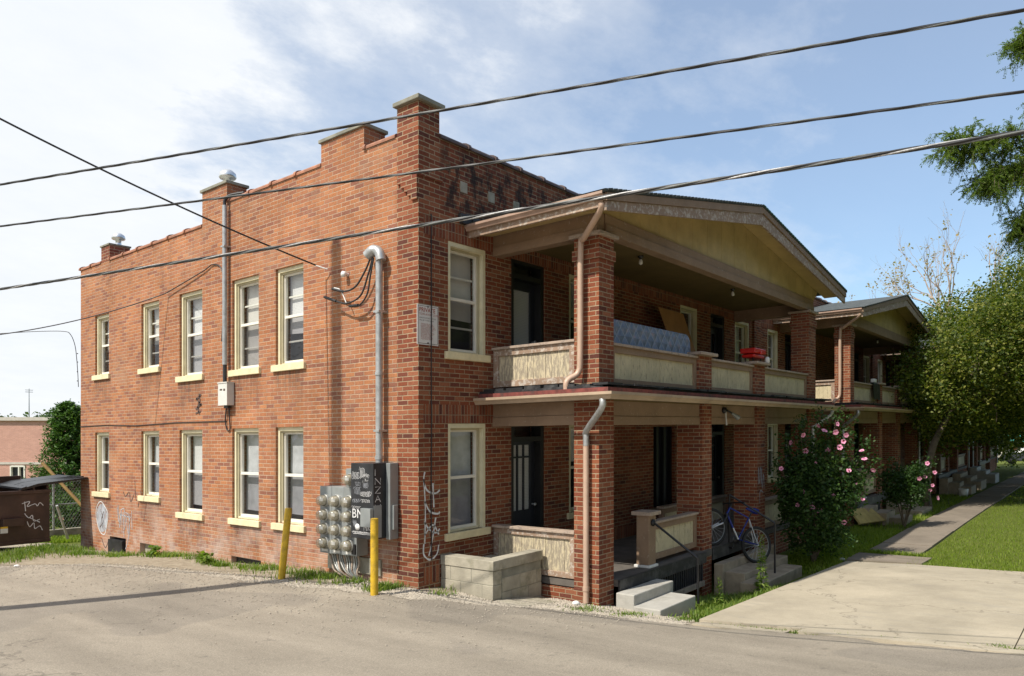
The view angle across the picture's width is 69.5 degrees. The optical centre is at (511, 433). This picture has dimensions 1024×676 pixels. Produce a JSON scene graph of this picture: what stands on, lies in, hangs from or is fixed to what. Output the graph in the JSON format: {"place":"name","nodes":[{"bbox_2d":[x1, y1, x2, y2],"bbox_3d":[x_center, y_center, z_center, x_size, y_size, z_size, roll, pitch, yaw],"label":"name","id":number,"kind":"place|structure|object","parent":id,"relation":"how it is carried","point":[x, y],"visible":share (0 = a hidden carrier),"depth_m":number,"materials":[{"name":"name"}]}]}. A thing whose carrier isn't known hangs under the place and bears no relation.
{"place":"outdoors","nodes":[
{"label":"outdoors","id":0,"kind":"place"},
{"bbox_2d":[33,533,80,543],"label":"yard grass","id":1,"kind":"structure","parent":0,"point":[63,539],"depth_m":20.14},
{"bbox_2d":[40,461,80,506],"bbox_3d":[-12.054,1.700,20.225,1.504,1.886,0.090,0,0,-22],"label":"wooden plank","id":2,"kind":"object","parent":1,"relation":"on","point":[63,485],"visible":0.59,"depth_m":20.14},
{"bbox_2d":[0,565,1023,675],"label":"alley road","id":3,"kind":"structure","parent":0,"point":[38,639],"depth_m":7.51,"materials":[{"name":"asphalt"}]},
{"bbox_2d":[0,564,638,651],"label":"road grit","id":4,"kind":"object","parent":3,"relation":"on","point":[287,595],"visible":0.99,"depth_m":9.88,"materials":[{"name":"gravel"}]},
{"bbox_2d":[692,622,790,632],"bbox_3d":[2.783,2.438,8.995,1.100,0.246,0.360,0,0,39],"label":"kerb strip","id":5,"kind":"object","parent":3,"relation":"on","point":[715,625],"visible":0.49,"depth_m":9.01,"materials":[{"name":"concrete"}]},
{"bbox_2d":[797,629,1023,654],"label":"kerb strip","id":6,"kind":"object","parent":3,"relation":"on","point":[893,640],"visible":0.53,"depth_m":7.98,"materials":[{"name":"concrete"}]},
{"bbox_3d":[-7.010,-3.655,8.134,0.340,12.440,0.331,0,0,39],"label":"utility pole","id":7,"kind":"object","parent":3,"relation":"on","visible":0},
{"bbox_2d":[0,118,327,269],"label":"service drop","id":8,"kind":"object","parent":7,"relation":"attached to","point":[15,126],"visible":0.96,"depth_m":10.00,"materials":[{"name":"black plastic"}]},
{"bbox_2d":[0,461,1023,633],"bbox_3d":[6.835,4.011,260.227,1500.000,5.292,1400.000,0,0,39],"label":"ground","id":9,"kind":"structure","parent":0,"point":[1005,472],"depth_m":15.58,"materials":[{"name":"plant"}]},
{"bbox_2d":[0,543,49,548],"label":"concrete pad","id":10,"kind":"object","parent":9,"relation":"on","point":[10,546],"visible":0.11,"depth_m":18.45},
{"bbox_2d":[0,475,87,546],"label":"dumpster","id":11,"kind":"object","parent":10,"relation":"on","point":[24,511],"visible":1,"depth_m":16.37,"materials":[{"name":"metal"}]},
{"bbox_2d":[0,417,80,519],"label":"distant brick hall","id":12,"kind":"structure","parent":9,"relation":"on","point":[20,445],"depth_m":45.02,"materials":[{"name":"brick"}]},
{"bbox_2d":[10,465,24,478],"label":"window","id":13,"kind":"structure","parent":12,"relation":"in","point":[15,470],"depth_m":45.12,"materials":[{"name":"white plastic"}]},
{"bbox_2d":[22,398,80,528],"bbox_3d":[-14.507,1.158,24.182,3.508,4.617,3.551,0,0,39],"label":"tree","id":14,"kind":"object","parent":9,"relation":"on","point":[63,446],"visible":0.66,"depth_m":23.78,"materials":[{"name":"green plant"}]},
{"bbox_2d":[0,542,112,563],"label":"alley grass","id":15,"kind":"structure","parent":9,"relation":"on","point":[22,552],"depth_m":15.69,"materials":[{"name":"green plant"}]},
{"bbox_2d":[56,505,68,538],"bbox_3d":[-11.768,2.325,19.303,0.070,0.948,0.530,0,0,0],"label":"metal pole","id":16,"kind":"object","parent":9,"relation":"on","point":[62,521],"visible":1,"depth_m":19.27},
{"bbox_2d":[49,480,80,535],"bbox_3d":[-13.646,2.385,20.573,0.220,2.160,16.500,0,0,39],"label":"chain link fence","id":17,"kind":"object","parent":9,"relation":"on","point":[70,531],"visible":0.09,"depth_m":21.30,"materials":[{"name":"metal"}]},
{"bbox_2d":[50,485,80,529],"bbox_3d":[-13.562,2.433,22.840,1.700,1.865,3.865,0,0,39],"label":"hedge bush","id":18,"kind":"object","parent":9,"relation":"on","point":[70,512],"visible":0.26,"depth_m":22.53,"materials":[{"name":"green plant"}]},
{"bbox_2d":[146,545,161,554],"bbox_3d":[-6.979,2.280,14.386,0.451,0.223,0.323,0,0,39],"label":"weed clump","id":19,"kind":"object","parent":9,"relation":"on","point":[153,548],"visible":0.98,"depth_m":14.32,"materials":[{"name":"green plant"}]},
{"bbox_2d":[196,550,213,562],"bbox_3d":[-5.475,2.204,13.169,0.306,0.212,0.451,0,0,-26],"label":"weed clump","id":20,"kind":"object","parent":9,"relation":"on","point":[203,557],"visible":0.99,"depth_m":13.10,"materials":[{"name":"green plant"}]},
{"bbox_2d":[52,548,456,594],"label":"wall grass","id":21,"kind":"structure","parent":9,"relation":"on","point":[388,585],"depth_m":11.93,"materials":[{"name":"green plant"}]},
{"bbox_2d":[278,508,291,579],"bbox_3d":[-3.434,1.788,11.137,0.220,1.322,0.104,0,0,-20],"label":"bollard","id":22,"kind":"object","parent":9,"relation":"on","point":[284,544],"visible":0.77,"depth_m":11.10,"materials":[{"name":"metal"}]},
{"bbox_2d":[1,562,696,624],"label":"gravel verge","id":23,"kind":"structure","parent":9,"relation":"on","point":[261,579],"depth_m":11.08,"materials":[{"name":"gravel"}]},
{"bbox_2d":[370,518,377,595],"bbox_3d":[-1.831,1.780,9.812,0.104,1.305,0.104,0,0,39],"label":"bollard","id":24,"kind":"object","parent":9,"relation":"on","point":[373,556],"visible":0.81,"depth_m":9.77,"materials":[{"name":"metal"}]},
{"bbox_2d":[79,93,846,605],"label":"apartment building","id":25,"kind":"structure","parent":9,"relation":"on","point":[577,445],"depth_m":12.46,"materials":[{"name":"brick"}]},
{"bbox_2d":[92,314,109,380],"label":"window","id":26,"kind":"structure","parent":25,"relation":"in","point":[102,374],"depth_m":17.04,"materials":[{"name":"paint"}]},
{"bbox_2d":[92,432,109,497],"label":"window","id":27,"kind":"structure","parent":25,"relation":"in","point":[101,436],"depth_m":17.05,"materials":[{"name":"paint"}]},
{"bbox_2d":[0,264,221,341],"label":"service wire","id":28,"kind":"object","parent":25,"relation":"attached to","point":[119,308],"visible":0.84,"depth_m":14.25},
{"bbox_2d":[108,537,125,552],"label":"basement window","id":29,"kind":"structure","parent":25,"relation":"in","point":[117,544],"depth_m":16.27,"materials":[{"name":"black glass"}]},
{"bbox_2d":[137,301,160,374],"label":"window","id":30,"kind":"structure","parent":25,"relation":"in","point":[148,367],"depth_m":15.60,"materials":[{"name":"paint"}]},
{"bbox_2d":[137,431,160,502],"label":"window","id":31,"kind":"structure","parent":25,"relation":"in","point":[147,435],"depth_m":15.60,"materials":[{"name":"paint"}]},
{"bbox_2d":[80,408,230,431],"bbox_3d":[-7.685,-0.257,15.436,6.608,0.447,0.046,0,0,39],"label":"wall cable","id":32,"kind":"object","parent":25,"relation":"attached to","point":[180,422],"depth_m":14.23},
{"bbox_2d":[175,290,203,382],"bbox_3d":[-6.142,-1.889,14.418,1.020,1.766,0.390,0,0,39],"label":"window","id":33,"kind":"structure","parent":25,"relation":"in","point":[196,296],"depth_m":14.59,"materials":[{"name":"paint"}]},
{"bbox_2d":[175,429,203,520],"bbox_3d":[-6.142,0.786,14.418,1.020,1.756,0.390,0,0,39],"label":"window","id":34,"kind":"structure","parent":25,"relation":"in","point":[186,434],"depth_m":14.59,"materials":[{"name":"paint"}]},
{"bbox_2d":[217,382,233,407],"bbox_3d":[-5.182,-0.694,13.353,0.320,0.473,0.150,0,0,39],"label":"junction box","id":35,"kind":"object","parent":25,"relation":"attached to","point":[225,394],"visible":1,"depth_m":13.28,"materials":[{"name":"metal"}]},
{"bbox_2d":[221,191,244,381],"bbox_3d":[-5.064,-2.625,13.344,0.446,3.496,0.162,0,0,20],"label":"wall conduit","id":36,"kind":"object","parent":25,"relation":"attached to","point":[224,246],"depth_m":13.35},
{"bbox_2d":[228,275,260,376],"bbox_3d":[-4.652,-1.911,13.223,1.000,1.765,0.390,0,0,39],"label":"window","id":37,"kind":"structure","parent":25,"relation":"in","point":[252,283],"depth_m":13.38,"materials":[{"name":"paint"}]},
{"bbox_2d":[228,428,260,527],"bbox_3d":[-4.652,0.764,13.223,1.000,1.755,0.390,0,0,39],"label":"window","id":38,"kind":"structure","parent":25,"relation":"in","point":[252,504],"depth_m":13.38,"materials":[{"name":"paint"}]},
{"bbox_2d":[236,557,260,563],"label":"basement window","id":39,"kind":"structure","parent":25,"relation":"in","point":[243,560],"depth_m":13.26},
{"bbox_2d":[271,264,305,371],"bbox_3d":[-3.618,-1.926,12.394,0.930,1.765,0.390,0,0,39],"label":"window","id":40,"kind":"structure","parent":25,"relation":"in","point":[295,272],"depth_m":12.54,"materials":[{"name":"paint"}]},
{"bbox_2d":[271,427,305,532],"bbox_3d":[-3.618,0.749,12.394,0.930,1.755,0.390,0,0,39],"label":"window","id":41,"kind":"structure","parent":25,"relation":"in","point":[296,475],"depth_m":12.53,"materials":[{"name":"paint"}]},
{"bbox_2d":[318,468,381,580],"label":"electric meter bank","id":42,"kind":"structure","parent":25,"relation":"attached to","point":[341,546],"depth_m":11.05,"materials":[{"name":"grey metal"}]},
{"bbox_2d":[323,245,387,462],"bbox_3d":[-2.389,-1.161,11.075,1.397,3.193,0.228,0,0,39],"label":"service mast","id":43,"kind":"object","parent":25,"relation":"attached to","point":[371,252],"visible":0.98,"depth_m":10.67,"materials":[{"name":"grey metal"}]},
{"bbox_2d":[351,462,393,538],"bbox_3d":[-2.034,0.959,10.632,0.496,1.085,0.445,0,0,39],"label":"switch box","id":44,"kind":"object","parent":25,"relation":"attached to","point":[368,491],"visible":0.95,"depth_m":10.47,"materials":[{"name":"black metal"}]},
{"bbox_2d":[386,463,397,539],"bbox_3d":[-1.703,0.966,10.556,0.122,1.093,0.160,0,0,39],"label":"cable gutter box","id":45,"kind":"object","parent":25,"relation":"attached to","point":[391,501],"visible":1,"depth_m":10.51,"materials":[{"name":"grey metal"}]},
{"bbox_2d":[417,304,438,345],"bbox_3d":[-1.189,-1.540,10.495,0.014,0.570,0.438,0,0,39],"label":"parking sign","id":46,"kind":"object","parent":25,"relation":"attached to","point":[423,324],"visible":1,"depth_m":10.47,"materials":[{"name":"white metal"}]},
{"bbox_2d":[431,214,431,559],"bbox_3d":[-1.152,-0.663,10.531,0.021,4.950,0.045,0,0,9],"label":"hanging cable","id":47,"kind":"object","parent":25,"relation":"hanging from","point":[431,388],"visible":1,"depth_m":10.53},
{"bbox_2d":[444,241,490,362],"bbox_3d":[-0.789,-1.970,11.246,0.390,1.759,0.990,0,0,39],"label":"window","id":48,"kind":"structure","parent":25,"relation":"in","point":[460,256],"depth_m":11.43,"materials":[{"name":"paint"}]},
{"bbox_2d":[444,424,490,541],"bbox_3d":[-0.789,0.710,11.246,0.390,1.739,0.990,0,0,39],"label":"window","id":49,"kind":"structure","parent":25,"relation":"in","point":[459,435],"depth_m":11.42,"materials":[{"name":"paint"}]},
{"bbox_2d":[514,441,535,526],"bbox_3d":[0.168,1.135,12.427,0.125,2.010,0.740,0,0,39],"label":"door","id":50,"kind":"structure","parent":25,"relation":"in","point":[524,503],"depth_m":12.51,"materials":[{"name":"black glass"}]},
{"bbox_2d":[514,280,536,387],"bbox_3d":[0.168,-1.630,12.427,0.125,1.860,0.740,0,0,39],"label":"door","id":51,"kind":"structure","parent":25,"relation":"in","point":[523,292],"depth_m":12.54,"materials":[{"name":"black glass"}]},
{"bbox_2d":[567,425,573,518],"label":"window","id":52,"kind":"structure","parent":25,"relation":"in","point":[571,427],"depth_m":13.53,"materials":[{"name":"paint"}]},
{"bbox_2d":[569,274,573,338],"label":"window","id":53,"kind":"structure","parent":25,"relation":"in","point":[571,277],"depth_m":13.56,"materials":[{"name":"paint"}]},
{"bbox_2d":[614,319,690,353],"bbox_3d":[2.252,-1.250,12.113,0.289,1.007,2.750,0,0,39],"label":"mattress","id":54,"kind":"object","parent":25,"relation":"on","point":[629,333],"visible":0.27,"depth_m":11.93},
{"bbox_2d":[651,427,671,509],"bbox_3d":[3.283,0.772,16.210,0.250,1.854,1.220,0,0,39],"label":"door","id":55,"kind":"structure","parent":25,"relation":"in","point":[662,436],"depth_m":16.34,"materials":[{"name":"black wood"}]},
{"bbox_2d":[651,519,699,603],"bbox_3d":[2.518,1.950,11.346,0.814,1.207,0.114,0,0,39],"label":"handrail","id":56,"kind":"object","parent":25,"relation":"attached to","point":[653,522],"visible":1,"depth_m":11.18,"materials":[{"name":"black metal"}]},
{"bbox_2d":[658,307,694,351],"bbox_3d":[3.577,-1.988,15.640,0.276,1.216,1.593,0,0,37],"label":"plywood sheet","id":57,"kind":"object","parent":25,"relation":"on","point":[673,321],"visible":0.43,"depth_m":15.60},
{"bbox_2d":[680,305,696,350],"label":"window","id":58,"kind":"structure","parent":25,"relation":"in","point":[692,313],"depth_m":17.44,"materials":[{"name":"paint"}]},
{"bbox_2d":[711,328,716,358],"bbox_3d":[5.027,-1.729,18.484,0.125,1.859,0.690,0,0,39],"label":"door","id":59,"kind":"structure","parent":25,"relation":"in","point":[713,331],"depth_m":18.67,"materials":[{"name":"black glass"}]},
{"bbox_2d":[712,435,719,495],"bbox_3d":[5.027,1.036,18.484,0.125,2.009,0.690,0,0,39],"label":"door","id":60,"kind":"structure","parent":25,"relation":"in","point":[714,483],"depth_m":18.67,"materials":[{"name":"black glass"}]},
{"bbox_2d":[722,407,739,424],"bbox_3d":[4.132,-0.324,13.930,0.439,0.342,0.107,0,0,-33],"label":"flood lamp","id":61,"kind":"object","parent":25,"relation":"attached to","point":[725,410],"visible":1,"depth_m":13.85,"materials":[{"name":"black metal"}]},
{"bbox_2d":[735,322,748,361],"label":"window","id":62,"kind":"structure","parent":25,"relation":"in","point":[744,326],"depth_m":19.99,"materials":[{"name":"paint"}]},
{"bbox_2d":[740,348,765,361],"bbox_3d":[5.007,-1.606,15.275,0.350,0.289,0.620,0,0,39],"label":"charcoal grill","id":63,"kind":"object","parent":25,"relation":"on","point":[753,354],"visible":0.94,"depth_m":15.10,"materials":[{"name":"red metal"}]},
{"bbox_2d":[441,549,542,600],"bbox_3d":[-0.290,2.188,10.820,1.002,0.919,1.140,0,0,39],"label":"block areaway","id":64,"kind":"object","parent":9,"relation":"on","point":[503,577],"visible":0.66,"depth_m":10.43,"materials":[{"name":"concrete"}]},
{"bbox_2d":[328,580,698,623],"bbox_3d":[-0.089,2.344,10.210,4.548,0.380,2.749,0,0,39],"label":"gravel bed","id":65,"kind":"object","parent":9,"relation":"on","point":[559,604],"visible":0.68,"depth_m":10.02,"materials":[{"name":"gravel"}]},
{"bbox_2d":[495,597,556,606],"bbox_3d":[0.219,2.402,10.258,0.480,0.240,0.840,0,0,39],"label":"concrete pad","id":66,"kind":"object","parent":9,"relation":"on","point":[528,599],"visible":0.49,"depth_m":10.26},
{"bbox_2d":[616,579,694,615],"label":"concrete steps","id":67,"kind":"structure","parent":9,"relation":"on","point":[657,597],"depth_m":10.60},
{"bbox_2d":[713,577,725,605],"bbox_3d":[3.148,2.421,11.208,0.233,0.504,0.228,0,0,39],"label":"weed plant","id":68,"kind":"object","parent":9,"relation":"on","point":[719,597],"visible":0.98,"depth_m":11.21,"materials":[{"name":"green plant"}]},
{"bbox_2d":[665,578,793,620],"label":"porch weeds","id":69,"kind":"object","parent":9,"relation":"on","point":[706,607],"visible":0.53,"depth_m":11.30,"materials":[{"name":"green plant"}]},
{"bbox_2d":[714,544,801,594],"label":"concrete steps","id":70,"kind":"structure","parent":9,"relation":"on","point":[736,574],"depth_m":13.32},
{"bbox_2d":[712,502,770,562],"bbox_3d":[4.158,1.861,13.932,1.670,1.198,0.596,0,0,-9],"label":"bicycle","id":71,"kind":"object","parent":70,"relation":"on","point":[736,538],"visible":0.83,"depth_m":13.90,"materials":[{"name":"metal"}]},
{"bbox_2d":[728,494,775,572],"bbox_3d":[4.469,1.865,13.757,0.874,1.436,0.039,0,0,32],"label":"handrail","id":72,"kind":"object","parent":70,"relation":"on","point":[751,508],"visible":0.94,"depth_m":13.66,"materials":[{"name":"black metal"}]},
{"bbox_2d":[753,534,769,589],"bbox_3d":[4.198,2.216,12.413,0.297,1.052,0.286,0,0,9],"label":"weed plant","id":73,"kind":"object","parent":9,"relation":"on","point":[757,584],"visible":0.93,"depth_m":12.40,"materials":[{"name":"green plant"}]},
{"bbox_2d":[555,603,1022,649],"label":"gravel weeds","id":74,"kind":"object","parent":9,"relation":"on","point":[646,614],"visible":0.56,"depth_m":9.74,"materials":[{"name":"green plant"}]},
{"bbox_2d":[767,401,884,563],"bbox_3d":[6.371,1.012,15.126,2.006,3.350,2.204,0,0,39],"label":"rose of sharon","id":75,"kind":"object","parent":9,"relation":"on","point":[809,483],"visible":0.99,"depth_m":14.96,"materials":[{"name":"green plant"}]},
{"bbox_2d":[761,294,936,525],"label":"apartment building","id":76,"kind":"structure","parent":9,"relation":"on","point":[853,338],"depth_m":23.11,"materials":[{"name":"brick"}]},
{"bbox_2d":[767,424,777,482],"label":"window","id":77,"kind":"structure","parent":76,"relation":"in","point":[773,449],"depth_m":21.76,"materials":[{"name":"paint"}]},
{"bbox_2d":[768,329,777,368],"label":"window","id":78,"kind":"structure","parent":76,"relation":"in","point":[773,334],"depth_m":21.76,"materials":[{"name":"paint"}]},
{"bbox_2d":[863,355,868,382],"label":"window","id":79,"kind":"structure","parent":76,"relation":"in","point":[865,358],"depth_m":30.29,"materials":[{"name":"paint"}]},
{"bbox_2d":[870,382,879,399],"bbox_3d":[11.278,-1.309,23.000,0.219,0.539,0.880,0,0,39],"label":"draped cloth","id":80,"kind":"object","parent":76,"relation":"hanging from","point":[876,390],"visible":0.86,"depth_m":22.89,"materials":[{"name":"black fabric"}]},
{"bbox_2d":[858,504,912,524],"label":"concrete steps","id":81,"kind":"structure","parent":9,"relation":"on","point":[889,516],"depth_m":20.96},
{"bbox_2d":[850,508,884,524],"bbox_3d":[9.912,2.287,20.596,1.278,0.399,0.414,0,0,-33],"label":"leaning board","id":82,"kind":"object","parent":81,"relation":"on","point":[870,516],"visible":0.86,"depth_m":20.53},
{"bbox_2d":[846,552,931,564],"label":"footpath","id":83,"kind":"structure","parent":9,"relation":"on","point":[876,558],"depth_m":15.10,"materials":[{"name":"concrete"}]},
{"bbox_2d":[871,543,931,553],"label":"footpath","id":84,"kind":"structure","parent":9,"relation":"on","point":[900,547],"depth_m":16.67,"materials":[{"name":"concrete"}]},
{"bbox_2d":[874,452,938,526],"bbox_3d":[10.779,1.537,20.166,1.457,2.111,1.537,0,0,39],"label":"rose of sharon","id":85,"kind":"object","parent":9,"relation":"on","point":[903,480],"visible":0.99,"depth_m":20.06,"materials":[{"name":"green plant"}]},
{"bbox_2d":[886,500,931,515],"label":"concrete steps","id":86,"kind":"structure","parent":9,"relation":"on","point":[920,510],"depth_m":23.49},
{"bbox_2d":[883,534,942,547],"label":"footpath","id":87,"kind":"structure","parent":9,"relation":"on","point":[915,540],"depth_m":17.68,"materials":[{"name":"concrete"}]},
{"bbox_2d":[875,337,968,493],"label":"apartment building","id":88,"kind":"structure","parent":9,"relation":"on","point":[945,467],"depth_m":33.60,"materials":[{"name":"brick"}]},
{"bbox_2d":[898,528,952,539],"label":"footpath","id":89,"kind":"structure","parent":9,"relation":"on","point":[943,534],"depth_m":18.92,"materials":[{"name":"concrete"}]},
{"bbox_2d":[837,201,1023,315],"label":"bare topped tree","id":90,"kind":"object","parent":9,"relation":"on","point":[946,269],"visible":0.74,"depth_m":40.15,"materials":[{"name":"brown plant"}]},
{"bbox_2d":[910,522,961,531],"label":"footpath","id":91,"kind":"structure","parent":9,"relation":"on","point":[952,527],"depth_m":20.15,"materials":[{"name":"concrete"}]},
{"bbox_2d":[922,517,969,525],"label":"footpath","id":92,"kind":"structure","parent":9,"relation":"on","point":[962,522],"depth_m":21.24,"materials":[{"name":"concrete"}]},
{"bbox_2d":[918,294,975,455],"bbox_3d":[21.094,-2.092,35.477,6.532,9.324,4.079,0,0,-13],"label":"hackberry tree","id":93,"kind":"object","parent":9,"relation":"on","point":[948,311],"visible":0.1,"depth_m":35.12,"materials":[{"name":"green plant"}]},
{"bbox_2d":[871,247,1023,508],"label":"leafy tree","id":94,"kind":"object","parent":9,"relation":"on","point":[946,386],"visible":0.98,"depth_m":25.13,"materials":[{"name":"green plant"}]},
{"bbox_2d":[932,513,976,519],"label":"footpath","id":95,"kind":"structure","parent":9,"relation":"on","point":[956,516],"depth_m":22.45,"materials":[{"name":"concrete"}]},
{"bbox_2d":[939,477,975,494],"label":"concrete steps","id":96,"kind":"structure","parent":9,"relation":"on","point":[947,485],"depth_m":31.10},
{"bbox_2d":[940,509,982,515],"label":"footpath","id":97,"kind":"structure","parent":9,"relation":"on","point":[960,511],"depth_m":23.75,"materials":[{"name":"concrete"}]},
{"bbox_2d":[947,505,988,511],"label":"footpath","id":98,"kind":"structure","parent":9,"relation":"on","point":[963,507],"depth_m":24.91,"materials":[{"name":"concrete"}]},
{"bbox_2d":[952,471,985,489],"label":"concrete steps","id":99,"kind":"structure","parent":9,"relation":"on","point":[966,478],"depth_m":33.81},
{"bbox_2d":[919,19,1023,278],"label":"locust tree","id":100,"kind":"object","parent":9,"relation":"on","point":[996,180],"visible":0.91,"depth_m":13.92,"materials":[{"name":"green plant"}]},
{"bbox_2d":[956,502,993,507],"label":"footpath","id":101,"kind":"structure","parent":9,"relation":"on","point":[975,504],"depth_m":26.11,"materials":[{"name":"concrete"}]},
{"bbox_2d":[933,310,1023,450],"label":"shade tree","id":102,"kind":"object","parent":9,"relation":"on","point":[981,389],"visible":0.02,"depth_m":34.61,"materials":[{"name":"green plant"}]},
{"bbox_2d":[962,499,998,503],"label":"footpath","id":103,"kind":"structure","parent":9,"relation":"on","point":[980,501],"depth_m":27.23,"materials":[{"name":"concrete"}]},
{"bbox_2d":[969,438,997,471],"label":"apartment building","id":104,"kind":"structure","parent":9,"relation":"on","point":[977,457],"depth_m":43.80,"materials":[{"name":"brick"}]},
{"bbox_2d":[969,466,998,482],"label":"concrete steps","id":105,"kind":"structure","parent":9,"relation":"on","point":[986,474],"depth_m":38.04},
{"bbox_2d":[972,494,1006,497],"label":"footpath","id":106,"kind":"structure","parent":9,"relation":"on","point":[991,495],"depth_m":29.59,"materials":[{"name":"concrete"}]},
{"bbox_2d":[984,419,1023,468],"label":"shade tree","id":107,"kind":"object","parent":9,"relation":"on","point":[1008,449],"visible":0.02,"depth_m":47.76,"materials":[{"name":"green plant"}]},
{"bbox_2d":[0,129,1023,289],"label":"overhead cable","id":108,"kind":"object","parent":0,"point":[839,160],"visible":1,"depth_m":6.10,"materials":[{"name":"rubber"}]},
{"bbox_2d":[0,8,1023,185],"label":"overhead cable","id":109,"kind":"object","parent":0,"point":[974,18],"visible":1,"depth_m":6.25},
{"bbox_2d":[0,90,1023,226],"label":"overhead cable","id":110,"kind":"object","parent":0,"point":[677,137],"visible":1,"depth_m":6.25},
{"bbox_2d":[0,0,1023,416],"label":"sky","id":111,"kind":"structure","parent":0,"point":[102,82],"materials":[{"name":"blue"}]},
{"bbox_2d":[699,561,1023,648],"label":"concrete driveway","id":112,"kind":"structure","parent":0,"point":[979,607],"depth_m":10.18,"materials":[{"name":"concrete"}]},
{"bbox_2d":[786,493,973,574],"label":"border grass","id":113,"kind":"structure","parent":0,"point":[871,539],"depth_m":17.05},
{"bbox_2d":[907,496,1023,571],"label":"lawn grass","id":114,"kind":"structure","parent":0,"point":[953,559],"depth_m":16.67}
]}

